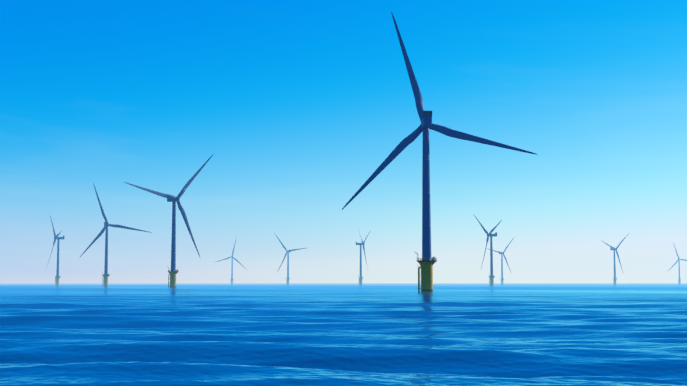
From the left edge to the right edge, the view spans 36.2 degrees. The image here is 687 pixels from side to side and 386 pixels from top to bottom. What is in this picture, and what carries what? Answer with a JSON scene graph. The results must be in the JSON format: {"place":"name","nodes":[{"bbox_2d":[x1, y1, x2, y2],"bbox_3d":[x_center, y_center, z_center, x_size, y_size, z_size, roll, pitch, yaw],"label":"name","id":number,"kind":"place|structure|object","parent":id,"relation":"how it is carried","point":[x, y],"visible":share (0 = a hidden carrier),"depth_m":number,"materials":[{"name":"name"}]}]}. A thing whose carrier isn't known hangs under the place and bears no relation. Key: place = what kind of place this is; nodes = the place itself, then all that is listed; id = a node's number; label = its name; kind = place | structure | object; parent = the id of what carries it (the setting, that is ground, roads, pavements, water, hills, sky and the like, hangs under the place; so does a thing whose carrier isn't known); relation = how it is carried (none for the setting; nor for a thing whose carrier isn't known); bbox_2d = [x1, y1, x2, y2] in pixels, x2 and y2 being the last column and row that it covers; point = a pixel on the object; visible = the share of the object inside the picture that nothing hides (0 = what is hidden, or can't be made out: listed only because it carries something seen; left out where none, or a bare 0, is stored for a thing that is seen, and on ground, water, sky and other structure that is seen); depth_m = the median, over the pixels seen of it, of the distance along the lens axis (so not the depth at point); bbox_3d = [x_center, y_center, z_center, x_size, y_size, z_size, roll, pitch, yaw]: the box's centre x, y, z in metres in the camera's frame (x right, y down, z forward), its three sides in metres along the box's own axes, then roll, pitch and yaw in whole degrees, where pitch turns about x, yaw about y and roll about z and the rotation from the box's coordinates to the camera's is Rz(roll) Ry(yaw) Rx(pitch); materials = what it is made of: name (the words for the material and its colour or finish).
{"place":"outdoors","nodes":[
{"label":"outdoors","id":0,"kind":"place"},
{"bbox_2d":[0,283,686,385],"bbox_3d":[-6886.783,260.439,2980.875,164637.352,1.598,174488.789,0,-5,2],"label":"sea","id":1,"kind":"structure","parent":0,"point":[348,334],"depth_m":77.67,"materials":[{"name":"liquid"}]},
{"bbox_2d":[46,213,64,285],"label":"wind turbine","id":2,"kind":"object","parent":1,"relation":"in","point":[57,276],"visible":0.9,"depth_m":1737.67,"materials":[{"name":"metal"}]},
{"bbox_2d":[79,183,151,285],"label":"wind turbine","id":3,"kind":"object","parent":1,"relation":"in","point":[105,275],"visible":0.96,"depth_m":1344.56,"materials":[{"name":"metal"}]},
{"bbox_2d":[125,154,213,287],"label":"wind turbine","id":4,"kind":"object","parent":1,"relation":"in","point":[173,272],"visible":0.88,"depth_m":930.55,"materials":[{"name":"metal"}]},
{"bbox_2d":[213,237,245,284],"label":"wind turbine","id":5,"kind":"object","parent":1,"relation":"in","point":[231,280],"visible":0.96,"depth_m":2958.10,"materials":[{"name":"metal"}]},
{"bbox_2d":[275,234,304,284],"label":"wind turbine","id":6,"kind":"object","parent":1,"relation":"in","point":[288,278],"visible":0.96,"depth_m":2460.93,"materials":[{"name":"metal"}]},
{"bbox_2d":[356,229,369,284],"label":"wind turbine","id":7,"kind":"object","parent":1,"relation":"in","point":[361,277],"visible":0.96,"depth_m":1997.43,"materials":[{"name":"metal"}]},
{"bbox_2d":[342,12,535,291],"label":"wind turbine","id":8,"kind":"object","parent":1,"relation":"in","point":[426,262],"visible":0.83,"depth_m":490.84,"materials":[{"name":"metal"}]},
{"bbox_2d":[474,215,501,285],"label":"wind turbine","id":9,"kind":"object","parent":1,"relation":"in","point":[491,278],"visible":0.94,"depth_m":1631.94,"materials":[{"name":"metal"}]},
{"bbox_2d":[487,239,512,284],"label":"wind turbine","id":10,"kind":"object","parent":1,"relation":"in","point":[502,278],"visible":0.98,"depth_m":2610.28,"materials":[{"name":"metal"}]},
{"bbox_2d":[602,237,625,284],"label":"wind turbine","id":11,"kind":"object","parent":1,"relation":"in","point":[614,249],"visible":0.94,"depth_m":2307.01,"materials":[{"name":"metal"}]},
{"bbox_2d":[667,243,686,284],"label":"wind turbine","id":12,"kind":"object","parent":1,"relation":"in","point":[679,280],"visible":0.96,"depth_m":3257.18,"materials":[{"name":"metal"}]},
{"bbox_2d":[0,0,686,282],"label":"sky","id":13,"kind":"structure","parent":0,"point":[296,104],"materials":[{"name":"blue"}]}
]}

